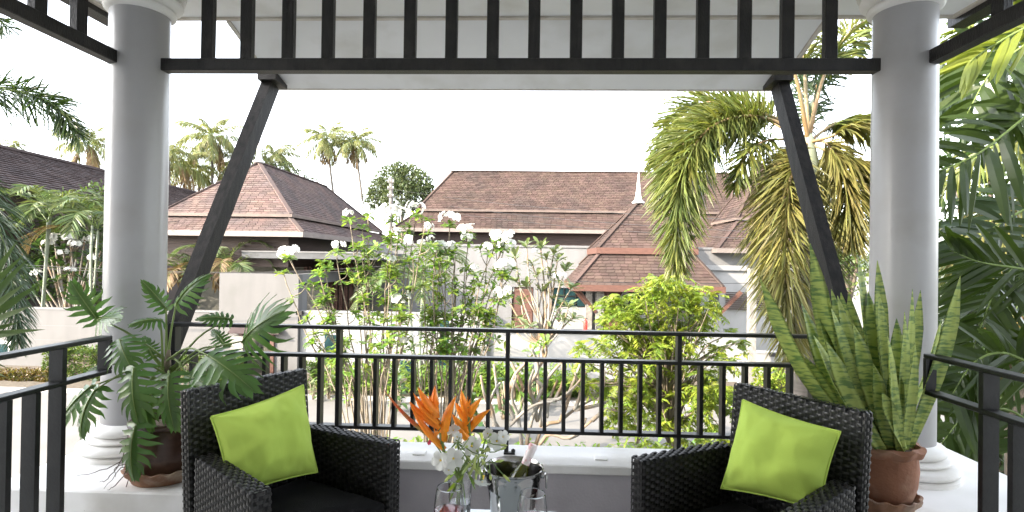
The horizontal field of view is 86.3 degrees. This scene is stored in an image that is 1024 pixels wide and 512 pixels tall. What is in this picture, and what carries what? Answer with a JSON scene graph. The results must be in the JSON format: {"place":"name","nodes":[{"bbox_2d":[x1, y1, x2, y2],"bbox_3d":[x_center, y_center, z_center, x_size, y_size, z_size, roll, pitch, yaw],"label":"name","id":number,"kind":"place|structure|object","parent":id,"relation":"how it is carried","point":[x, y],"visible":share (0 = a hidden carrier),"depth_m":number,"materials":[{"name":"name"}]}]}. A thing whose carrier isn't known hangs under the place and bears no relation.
{"place":"outdoors","nodes":[
{"label":"outdoors","id":0,"kind":"place"},
{"bbox_2d":[11,462,45,477],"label":"driveway","id":1,"kind":"structure","parent":0,"point":[15,469],"depth_m":12.65,"materials":[{"name":"concrete"}]},
{"bbox_2d":[0,242,44,377],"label":"spiky plant","id":2,"kind":"object","parent":1,"relation":"on","point":[10,303],"visible":1,"depth_m":3.66,"materials":[{"name":"green plant"}]},
{"bbox_2d":[0,15,93,360],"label":"foxtail palm","id":3,"kind":"object","parent":1,"relation":"on","point":[27,96],"visible":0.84,"depth_m":5.40,"materials":[{"name":"green plant"}]},
{"bbox_2d":[273,201,440,437],"bbox_3d":[-3.040,1.987,10.768,3.344,6.116,1.480,1,0,10],"label":"frangipani","id":4,"kind":"object","parent":1,"relation":"on","point":[391,272],"visible":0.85,"depth_m":10.56,"materials":[{"name":"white plant"}]},
{"bbox_2d":[391,211,521,442],"bbox_3d":[-1.227,2.081,11.282,2.808,5.990,1.458,1,0,2],"label":"frangipani","id":5,"kind":"object","parent":1,"relation":"on","point":[485,316],"visible":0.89,"depth_m":11.10,"materials":[{"name":"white plant"}]},
{"bbox_2d":[480,333,623,445],"bbox_3d":[0.684,3.192,9.240,2.428,3.797,0.783,1,0,9],"label":"plumeria tree","id":6,"kind":"object","parent":1,"relation":"on","point":[535,406],"visible":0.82,"depth_m":9.21,"materials":[{"name":"beige plant"}]},
{"bbox_2d":[566,273,752,448],"bbox_3d":[2.632,2.703,9.701,3.366,4.823,1.987,1,0,2],"label":"yellow green tree","id":7,"kind":"object","parent":1,"relation":"on","point":[660,291],"visible":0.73,"depth_m":9.44,"materials":[{"name":"green plant"}]},
{"bbox_2d":[637,19,871,398],"bbox_3d":[3.233,0.677,6.738,3.598,8.847,2.610,1,0,2],"label":"foxtail palm","id":8,"kind":"object","parent":1,"relation":"on","point":[694,139],"visible":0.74,"depth_m":6.20,"materials":[{"name":"green plant"}]},
{"bbox_2d":[937,15,1023,461],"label":"broad leaved palm","id":9,"kind":"object","parent":1,"relation":"on","point":[974,259],"visible":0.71,"depth_m":4.20,"materials":[{"name":"green plant"}]},
{"bbox_2d":[938,0,1023,455],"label":"feather palm","id":10,"kind":"object","parent":1,"relation":"on","point":[982,172],"visible":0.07,"depth_m":7.26,"materials":[{"name":"green plant"}]},
{"bbox_2d":[6,263,378,272],"bbox_3d":[-12.621,0.449,21.005,16.422,0.329,0.018,1,0,-1],"label":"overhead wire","id":11,"kind":"object","parent":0,"point":[184,271],"visible":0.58,"depth_m":21.04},
{"bbox_2d":[0,392,953,462],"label":"road","id":12,"kind":"structure","parent":0,"point":[572,420],"depth_m":16.57,"materials":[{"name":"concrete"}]},
{"bbox_2d":[308,380,316,399],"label":"leafy plant","id":13,"kind":"object","parent":12,"relation":"on","point":[313,392],"visible":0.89,"depth_m":18.99,"materials":[{"name":"green plant"}]},
{"bbox_2d":[332,371,361,406],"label":"leafy plant","id":14,"kind":"object","parent":12,"relation":"on","point":[348,392],"visible":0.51,"depth_m":18.15,"materials":[{"name":"green plant"}]},
{"bbox_2d":[385,375,408,411],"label":"leafy plant","id":15,"kind":"object","parent":12,"relation":"on","point":[399,400],"visible":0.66,"depth_m":17.68,"materials":[{"name":"green plant"}]},
{"bbox_2d":[458,392,484,438],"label":"leafy plant","id":16,"kind":"object","parent":12,"relation":"on","point":[476,413],"visible":0.11,"depth_m":14.46,"materials":[{"name":"green plant"}]},
{"bbox_2d":[491,369,519,419],"bbox_3d":[-0.265,4.352,16.946,1.038,1.600,1.097,1,0,2],"label":"leafy plant","id":17,"kind":"object","parent":12,"relation":"on","point":[502,400],"visible":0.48,"depth_m":16.95,"materials":[{"name":"green plant"}]},
{"bbox_2d":[311,359,714,448],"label":"undergrowth","id":18,"kind":"object","parent":12,"relation":"on","point":[476,388],"visible":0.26,"depth_m":19.66,"materials":[{"name":"green plant"}]},
{"bbox_2d":[517,370,542,404],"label":"leafy plant","id":19,"kind":"object","parent":12,"relation":"on","point":[533,388],"visible":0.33,"depth_m":18.37,"materials":[{"name":"green plant"}]},
{"bbox_2d":[504,236,585,426],"bbox_3d":[0.819,2.279,16.461,2.836,5.735,1.236,1,0,2],"label":"plumeria tree","id":20,"kind":"object","parent":12,"relation":"on","point":[546,322],"visible":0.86,"depth_m":16.40,"materials":[{"name":"green plant"}]},
{"bbox_2d":[625,408,655,443],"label":"leafy plant","id":21,"kind":"object","parent":12,"relation":"on","point":[636,439],"visible":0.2,"depth_m":14.81,"materials":[{"name":"green plant"}]},
{"bbox_2d":[834,154,868,299],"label":"broadleaf tree","id":22,"kind":"object","parent":12,"relation":"on","point":[854,268],"visible":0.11,"depth_m":13.57,"materials":[{"name":"green plant"}]},
{"bbox_2d":[0,365,955,403],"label":"planting bed","id":23,"kind":"object","parent":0,"point":[29,383],"depth_m":20.59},
{"bbox_2d":[0,366,48,381],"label":"hedge","id":24,"kind":"object","parent":23,"relation":"on","point":[21,374],"visible":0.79,"depth_m":21.04,"materials":[{"name":"green plant"}]},
{"bbox_2d":[41,344,99,380],"bbox_3d":[-17.094,4.275,21.738,2.686,1.488,1.316,1,0,2],"label":"hedge","id":25,"kind":"object","parent":23,"relation":"on","point":[81,359],"visible":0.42,"depth_m":21.29,"materials":[{"name":"green plant"}]},
{"bbox_2d":[0,306,218,365],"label":"garden wall","id":26,"kind":"structure","parent":23,"relation":"on","point":[57,324],"depth_m":23.76,"materials":[{"name":"paint"}]},
{"bbox_2d":[180,355,243,380],"bbox_3d":[-12.058,4.489,21.846,3.085,1.161,1.207,1,0,2],"label":"hedge","id":27,"kind":"object","parent":23,"relation":"on","point":[186,367],"visible":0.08,"depth_m":21.60,"materials":[{"name":"green plant"}]},
{"bbox_2d":[306,357,350,388],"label":"clipped shrub","id":28,"kind":"object","parent":23,"relation":"on","point":[312,368],"visible":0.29,"depth_m":20.50,"materials":[{"name":"green plant"}]},
{"bbox_2d":[296,310,486,375],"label":"garden wall","id":29,"kind":"structure","parent":23,"relation":"on","point":[355,334],"depth_m":23.03,"materials":[{"name":"white paint"}]},
{"bbox_2d":[322,333,335,352],"bbox_3d":[-7.635,4.129,23.038,0.711,1.778,0.084,1,0,2],"label":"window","id":30,"kind":"structure","parent":29,"relation":"in","point":[328,342],"depth_m":23.00,"materials":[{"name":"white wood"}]},
{"bbox_2d":[349,242,471,395],"bbox_3d":[-3.561,2.280,19.557,4.238,5.658,4.082,1,0,2],"label":"areca palm","id":31,"kind":"object","parent":23,"relation":"on","point":[419,274],"visible":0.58,"depth_m":19.25,"materials":[{"name":"green plant"}]},
{"bbox_2d":[746,265,756,385],"bbox_3d":[9.263,2.830,21.132,0.340,4.940,0.340,1,0,2],"label":"stone post","id":32,"kind":"object","parent":23,"relation":"on","point":[752,350],"visible":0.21,"depth_m":21.01,"materials":[{"name":"concrete"}]},
{"bbox_2d":[736,350,785,383],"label":"garden wall","id":33,"kind":"structure","parent":23,"relation":"on","point":[761,355],"depth_m":22.09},
{"bbox_2d":[750,367,784,391],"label":"clipped shrub","id":34,"kind":"object","parent":23,"relation":"on","point":[777,382],"visible":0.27,"depth_m":19.28,"materials":[{"name":"green plant"}]},
{"bbox_2d":[0,0,1020,255],"label":"sky","id":35,"kind":"structure","parent":0,"point":[484,130],"materials":[{"name":"white"}]},
{"bbox_2d":[358,243,759,330],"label":"flat roofed wing","id":36,"kind":"structure","parent":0,"point":[576,255],"depth_m":30.01,"materials":[{"name":"paint"}]},
{"bbox_2d":[512,287,532,327],"bbox_3d":[0.579,2.874,30.115,1.107,2.283,0.085,1,0,2],"label":"door","id":37,"kind":"structure","parent":36,"relation":"in","point":[517,308],"depth_m":30.09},
{"bbox_2d":[552,288,584,306],"bbox_3d":[3.168,2.282,29.991,1.986,1.046,0.100,1,0,2],"label":"window","id":38,"kind":"structure","parent":36,"relation":"in","point":[563,292],"depth_m":29.97,"materials":[{"name":"teal glass"}]},
{"bbox_2d":[604,291,620,329],"bbox_3d":[5.479,2.944,29.923,0.968,2.283,0.085,1,0,2],"label":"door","id":39,"kind":"structure","parent":36,"relation":"in","point":[606,293],"depth_m":29.90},
{"bbox_2d":[554,321,564,328],"bbox_3d":[2.034,3.008,23.514,0.520,0.359,0.520,1,0,2],"label":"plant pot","id":40,"kind":"object","parent":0,"point":[556,323],"visible":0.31,"depth_m":23.32,"materials":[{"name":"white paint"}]},
{"bbox_2d":[553,298,570,321],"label":"leafy plant","id":41,"kind":"object","parent":40,"relation":"on","point":[559,301],"visible":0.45,"depth_m":23.48,"materials":[{"name":"green plant"}]},
{"bbox_2d":[391,152,732,245],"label":"house","id":42,"kind":"structure","parent":0,"point":[601,193],"depth_m":37.65,"materials":[{"name":"brown"}]},
{"bbox_2d":[406,270,738,283],"bbox_3d":[3.895,0.819,20.358,16.707,0.368,0.018,1,0,6],"label":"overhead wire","id":43,"kind":"object","parent":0,"point":[622,282],"visible":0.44,"depth_m":20.34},
{"bbox_2d":[247,276,984,374],"bbox_3d":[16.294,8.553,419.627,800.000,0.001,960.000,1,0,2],"label":"ground","id":44,"kind":"structure","parent":0,"point":[258,362],"depth_m":27.43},
{"bbox_2d":[0,136,29,149],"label":"coconut palm","id":45,"kind":"object","parent":44,"relation":"on","point":[15,145],"visible":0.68,"depth_m":83.03,"materials":[{"name":"green plant"}]},
{"bbox_2d":[4,253,66,303],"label":"areca palm","id":46,"kind":"object","parent":44,"relation":"on","point":[39,256],"visible":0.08,"depth_m":27.34,"materials":[{"name":"green plant"}]},
{"bbox_2d":[0,182,103,306],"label":"areca palm","id":47,"kind":"object","parent":44,"relation":"on","point":[43,193],"visible":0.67,"depth_m":25.14,"materials":[{"name":"green plant"}]},
{"bbox_2d":[1,180,103,307],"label":"broadleaf tree","id":48,"kind":"object","parent":44,"relation":"on","point":[68,256],"visible":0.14,"depth_m":27.81,"materials":[{"name":"green plant"}]},
{"bbox_2d":[16,197,103,305],"bbox_3d":[-19.762,1.077,25.198,5.631,7.679,4.946,1,0,24],"label":"areca palm","id":49,"kind":"object","parent":44,"relation":"on","point":[98,212],"visible":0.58,"depth_m":24.56,"materials":[{"name":"green plant"}]},
{"bbox_2d":[26,215,102,306],"bbox_3d":[-21.138,1.576,25.906,4.639,7.252,1.398,1,0,2],"label":"plumeria tree","id":50,"kind":"object","parent":44,"relation":"on","point":[57,279],"visible":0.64,"depth_m":25.71,"materials":[{"name":"white plant"}]},
{"bbox_2d":[49,126,105,167],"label":"coconut palm","id":51,"kind":"object","parent":44,"relation":"on","point":[91,158],"visible":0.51,"depth_m":46.99,"materials":[{"name":"green plant"}]},
{"bbox_2d":[0,145,263,306],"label":"house","id":52,"kind":"structure","parent":44,"relation":"on","point":[23,167],"depth_m":30.49,"materials":[{"name":"tile"}]},
{"bbox_2d":[169,139,195,184],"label":"coconut palm","id":53,"kind":"object","parent":44,"relation":"on","point":[174,150],"visible":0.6,"depth_m":53.92,"materials":[{"name":"green plant"}]},
{"bbox_2d":[170,152,219,190],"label":"coconut palm","id":54,"kind":"object","parent":44,"relation":"on","point":[189,181],"visible":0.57,"depth_m":57.45,"materials":[{"name":"green plant"}]},
{"bbox_2d":[176,158,217,190],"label":"coconut palm","id":55,"kind":"object","parent":44,"relation":"on","point":[203,174],"visible":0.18,"depth_m":61.43,"materials":[{"name":"green plant"}]},
{"bbox_2d":[167,252,241,292],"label":"areca palm","id":56,"kind":"object","parent":44,"relation":"on","point":[171,278],"visible":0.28,"depth_m":24.67,"materials":[{"name":"green plant"}]},
{"bbox_2d":[173,117,242,184],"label":"coconut palm","id":57,"kind":"object","parent":44,"relation":"on","point":[208,143],"visible":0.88,"depth_m":58.56,"materials":[{"name":"green plant"}]},
{"bbox_2d":[167,238,281,289],"bbox_3d":[-13.260,2.081,24.775,4.521,5.855,4.487,1,0,2],"label":"areca palm","id":58,"kind":"object","parent":44,"relation":"on","point":[225,264],"visible":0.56,"depth_m":24.18,"materials":[{"name":"green plant"}]},
{"bbox_2d":[202,146,266,183],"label":"coconut palm","id":59,"kind":"object","parent":44,"relation":"on","point":[223,168],"visible":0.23,"depth_m":60.40,"materials":[{"name":"green plant"}]},
{"bbox_2d":[251,144,300,171],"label":"coconut palm","id":60,"kind":"object","parent":44,"relation":"on","point":[277,156],"visible":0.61,"depth_m":62.63,"materials":[{"name":"green plant"}]},
{"bbox_2d":[218,271,346,373],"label":"entrance block","id":61,"kind":"structure","parent":44,"relation":"on","point":[242,296],"depth_m":23.03,"materials":[{"name":"paint"}]},
{"bbox_2d":[167,142,404,347],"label":"house","id":62,"kind":"structure","parent":44,"relation":"on","point":[276,208],"depth_m":26.88,"materials":[{"name":"tile"}]},
{"bbox_2d":[304,263,353,310],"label":"door panels","id":63,"kind":"structure","parent":62,"relation":"in","point":[342,267],"depth_m":29.76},
{"bbox_2d":[270,159,318,181],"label":"broadleaf tree","id":64,"kind":"object","parent":44,"relation":"on","point":[288,168],"visible":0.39,"depth_m":61.04,"materials":[{"name":"green plant"}]},
{"bbox_2d":[296,121,352,191],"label":"coconut palm","id":65,"kind":"object","parent":44,"relation":"on","point":[327,157],"visible":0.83,"depth_m":66.43,"materials":[{"name":"green plant"}]},
{"bbox_2d":[314,359,334,398],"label":"leafy plant","id":66,"kind":"object","parent":44,"relation":"on","point":[330,385],"visible":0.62,"depth_m":19.08,"materials":[{"name":"green plant"}]},
{"bbox_2d":[328,127,382,216],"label":"coconut palm","id":67,"kind":"object","parent":44,"relation":"on","point":[357,144],"visible":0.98,"depth_m":66.25,"materials":[{"name":"green plant"}]},
{"bbox_2d":[0,387,727,408],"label":"kerb","id":68,"kind":"structure","parent":44,"relation":"on","point":[74,390],"depth_m":19.17,"materials":[{"name":"paint"}]},
{"bbox_2d":[387,178,393,234],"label":"utility pole","id":69,"kind":"object","parent":44,"relation":"on","point":[390,181],"visible":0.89,"depth_m":44.31,"materials":[{"name":"concrete"}]},
{"bbox_2d":[391,202,743,238],"bbox_3d":[0.423,-2.422,31.930,0.020,3.740,32.003,1,-1,-40],"label":"overhead wire","id":70,"kind":"object","parent":69,"relation":"attached to","point":[591,228],"visible":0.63,"depth_m":28.07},
{"bbox_2d":[394,189,746,220],"bbox_3d":[0.424,-3.313,31.937,0.020,4.172,32.011,1,-1,-40],"label":"overhead wire","id":71,"kind":"object","parent":69,"relation":"attached to","point":[569,209],"visible":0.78,"depth_m":28.77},
{"bbox_2d":[392,196,794,233],"bbox_3d":[0.424,-2.808,31.933,0.020,3.981,32.007,1,-1,-40],"label":"overhead wire","id":72,"kind":"object","parent":69,"relation":"attached to","point":[581,220],"visible":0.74,"depth_m":28.18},
{"bbox_2d":[362,160,435,242],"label":"round tree","id":73,"kind":"object","parent":44,"relation":"on","point":[402,176],"visible":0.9,"depth_m":49.88,"materials":[{"name":"green plant"}]},
{"bbox_2d":[11,442,1006,511],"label":"balcony","id":74,"kind":"structure","parent":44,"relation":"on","point":[588,479],"depth_m":2.98,"materials":[{"name":"concrete"}]},
{"bbox_2d":[0,335,112,511],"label":"railing","id":75,"kind":"object","parent":74,"relation":"on","point":[57,383],"visible":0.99,"depth_m":2.29,"materials":[{"name":"black metal"}]},
{"bbox_2d":[74,0,187,464],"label":"column","id":76,"kind":"structure","parent":74,"relation":"on","point":[135,225],"depth_m":3.03,"materials":[{"name":"white paint"}]},
{"bbox_2d":[120,465,181,487],"bbox_3d":[-1.745,1.075,2.761,0.378,0.070,0.380,1,0,2],"label":"pot saucer","id":77,"kind":"object","parent":74,"relation":"on","point":[158,480],"visible":0.32,"depth_m":2.61,"materials":[{"name":"ceramic"}]},
{"bbox_2d":[63,273,296,510],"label":"potted philodendron","id":78,"kind":"object","parent":77,"relation":"in","point":[152,442],"visible":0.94,"depth_m":2.60,"materials":[{"name":"green plant"}]},
{"bbox_2d":[180,368,399,511],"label":"armchair","id":79,"kind":"object","parent":74,"relation":"on","point":[358,471],"visible":0.81,"depth_m":2.45,"materials":[{"name":"wicker"}]},
{"bbox_2d":[210,384,317,484],"bbox_3d":[-1.079,0.815,2.425,0.238,0.396,0.432,1,-1,33],"label":"cushion","id":80,"kind":"object","parent":79,"relation":"on","point":[267,442],"visible":0.9,"depth_m":2.35,"materials":[{"name":"fabric"}]},
{"bbox_2d":[470,509,490,511],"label":"table","id":81,"kind":"object","parent":74,"relation":"on","point":[478,510],"visible":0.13,"depth_m":1.96,"materials":[{"name":"white glass"}]},
{"bbox_2d":[434,481,463,511],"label":"wine glass","id":82,"kind":"object","parent":81,"relation":"on","point":[449,496],"visible":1,"depth_m":1.52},
{"bbox_2d":[448,472,471,511],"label":"vase","id":83,"kind":"object","parent":81,"relation":"on","point":[467,483],"visible":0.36,"depth_m":1.74,"materials":[{"name":"clear glass"}]},
{"bbox_2d":[383,386,458,479],"bbox_3d":[-0.291,0.653,1.762,0.267,0.474,0.050,1,0,-3],"label":"heliconia flower","id":84,"kind":"object","parent":83,"relation":"in","point":[427,411],"visible":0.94,"depth_m":1.76,"materials":[{"name":"orange plant"}]},
{"bbox_2d":[432,448,462,476],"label":"plumeria sprig","id":85,"kind":"object","parent":83,"relation":"in","point":[450,461],"visible":0.98,"depth_m":1.66,"materials":[{"name":"white plant"}]},
{"bbox_2d":[447,424,461,471],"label":"plumeria sprig","id":86,"kind":"object","parent":83,"relation":"in","point":[454,431],"visible":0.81,"depth_m":1.76,"materials":[{"name":"white plant"}]},
{"bbox_2d":[460,435,480,476],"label":"plumeria sprig","id":87,"kind":"object","parent":83,"relation":"in","point":[475,445],"visible":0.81,"depth_m":1.72,"materials":[{"name":"white plant"}]},
{"bbox_2d":[452,389,489,480],"bbox_3d":[-0.137,0.667,1.788,0.126,0.450,0.073,1,0,2],"label":"heliconia flower","id":88,"kind":"object","parent":83,"relation":"in","point":[465,411],"visible":0.88,"depth_m":1.79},
{"bbox_2d":[459,463,490,485],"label":"plumeria sprig","id":89,"kind":"object","parent":83,"relation":"in","point":[481,482],"visible":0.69,"depth_m":1.70,"materials":[{"name":"white plant"}]},
{"bbox_2d":[444,433,509,499],"bbox_3d":[-0.114,0.672,1.723,0.220,0.216,0.114,1,0,2],"label":"bud sprig","id":90,"kind":"object","parent":83,"relation":"in","point":[476,468],"visible":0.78,"depth_m":1.70,"materials":[{"name":"green plant"}]},
{"bbox_2d":[459,427,509,477],"bbox_3d":[-0.095,0.725,1.797,0.170,0.317,0.054,1,0,-10],"label":"plumeria sprig","id":91,"kind":"object","parent":83,"relation":"in","point":[501,437],"visible":0.73,"depth_m":1.79,"materials":[{"name":"white plant"}]},
{"bbox_2d":[479,456,546,511],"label":"ice bucket","id":92,"kind":"object","parent":81,"relation":"on","point":[503,492],"visible":0.72,"depth_m":1.79,"materials":[{"name":"metal"}]},
{"bbox_2d":[509,442,536,477],"bbox_3d":[0.014,0.774,1.874,0.151,0.256,0.074,1,0,-17],"label":"bottle","id":93,"kind":"object","parent":92,"relation":"in","point":[521,469],"visible":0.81,"depth_m":1.87,"materials":[{"name":"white glass"}]},
{"bbox_2d":[517,487,546,511],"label":"wine glass","id":94,"kind":"object","parent":81,"relation":"on","point":[531,499],"visible":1,"depth_m":1.49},
{"bbox_2d":[169,322,815,454],"bbox_3d":[-0.025,0.781,3.164,4.015,0.716,0.064,1,0,2],"label":"railing","id":95,"kind":"object","parent":74,"relation":"on","point":[678,362],"visible":0.56,"depth_m":3.14,"materials":[{"name":"black metal"}]},
{"bbox_2d":[167,19,847,349],"bbox_3d":[-0.023,-0.283,3.791,4.170,2.855,1.211,1,0,2],"label":"canopy","id":96,"kind":"object","parent":74,"relation":"on","point":[555,39],"visible":0.51,"depth_m":3.83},
{"bbox_2d":[630,382,873,511],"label":"armchair","id":97,"kind":"object","parent":74,"relation":"on","point":[687,479],"visible":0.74,"depth_m":2.37,"materials":[{"name":"wicker"}]},
{"bbox_2d":[720,399,840,503],"bbox_3d":[1.087,0.828,2.248,0.242,0.383,0.426,1,-1,-32],"label":"cushion","id":98,"kind":"object","parent":97,"relation":"on","point":[775,455],"visible":0.95,"depth_m":2.17,"materials":[{"name":"fabric"}]},
{"bbox_2d":[868,493,923,511],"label":"pot saucer","id":99,"kind":"object","parent":74,"relation":"on","point":[917,503],"visible":0.36,"depth_m":2.41,"materials":[{"name":"ceramic"}]},
{"bbox_2d":[760,243,960,505],"bbox_3d":[1.592,0.537,2.511,0.940,1.186,0.436,1,0,2],"label":"potted snake plant","id":100,"kind":"object","parent":99,"relation":"in","point":[871,367],"visible":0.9,"depth_m":2.45,"materials":[{"name":"green plant"}]},
{"bbox_2d":[856,0,962,490],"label":"column","id":101,"kind":"structure","parent":74,"relation":"on","point":[904,197],"depth_m":2.86,"materials":[{"name":"white paint"}]},
{"bbox_2d":[923,354,1023,511],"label":"railing","id":102,"kind":"object","parent":74,"relation":"on","point":[986,407],"visible":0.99,"depth_m":2.15,"materials":[{"name":"black metal"}]},
{"bbox_2d":[487,328,738,381],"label":"terrace","id":103,"kind":"structure","parent":44,"relation":"on","point":[561,345],"depth_m":22.90,"materials":[{"name":"concrete"}]},
{"bbox_2d":[564,172,742,331],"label":"pavilion","id":104,"kind":"structure","parent":103,"relation":"on","point":[618,252],"depth_m":24.88,"materials":[{"name":"brown"}]},
{"bbox_2d":[692,157,868,350],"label":"house","id":105,"kind":"structure","parent":44,"relation":"on","point":[733,207],"depth_m":28.18,"materials":[{"name":"brown"}]},
{"bbox_2d":[938,109,1022,473],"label":"broadleaf tree","id":106,"kind":"object","parent":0,"point":[944,209],"visible":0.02,"depth_m":9.79,"materials":[{"name":"green plant"}]},
{"bbox_2d":[985,315,1023,474],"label":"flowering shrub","id":107,"kind":"object","parent":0,"point":[1021,392],"visible":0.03,"depth_m":6.71,"materials":[{"name":"green plant"}]},
{"bbox_3d":[-3.468,-1.638,-4.805,24.600,13.100,8.100,1,0,2],"label":"villa","id":108,"kind":"object","parent":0,"visible":0},
{"bbox_2d":[60,0,1015,27],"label":"eave roof","id":109,"kind":"structure","parent":108,"relation":"attached to","point":[960,13],"depth_m":3.48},
{"bbox_2d":[0,0,116,63],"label":"slatted frieze","id":110,"kind":"object","parent":109,"relation":"attached to","point":[33,14],"visible":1,"depth_m":2.69,"materials":[{"name":"wood"}]},
{"bbox_2d":[160,0,880,74],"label":"slatted frieze","id":111,"kind":"object","parent":109,"relation":"attached to","point":[786,62],"visible":0.93,"depth_m":3.06,"materials":[{"name":"wood"}]},
{"bbox_2d":[929,0,1023,63],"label":"slatted frieze","id":112,"kind":"object","parent":109,"relation":"attached to","point":[1006,15],"visible":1,"depth_m":2.50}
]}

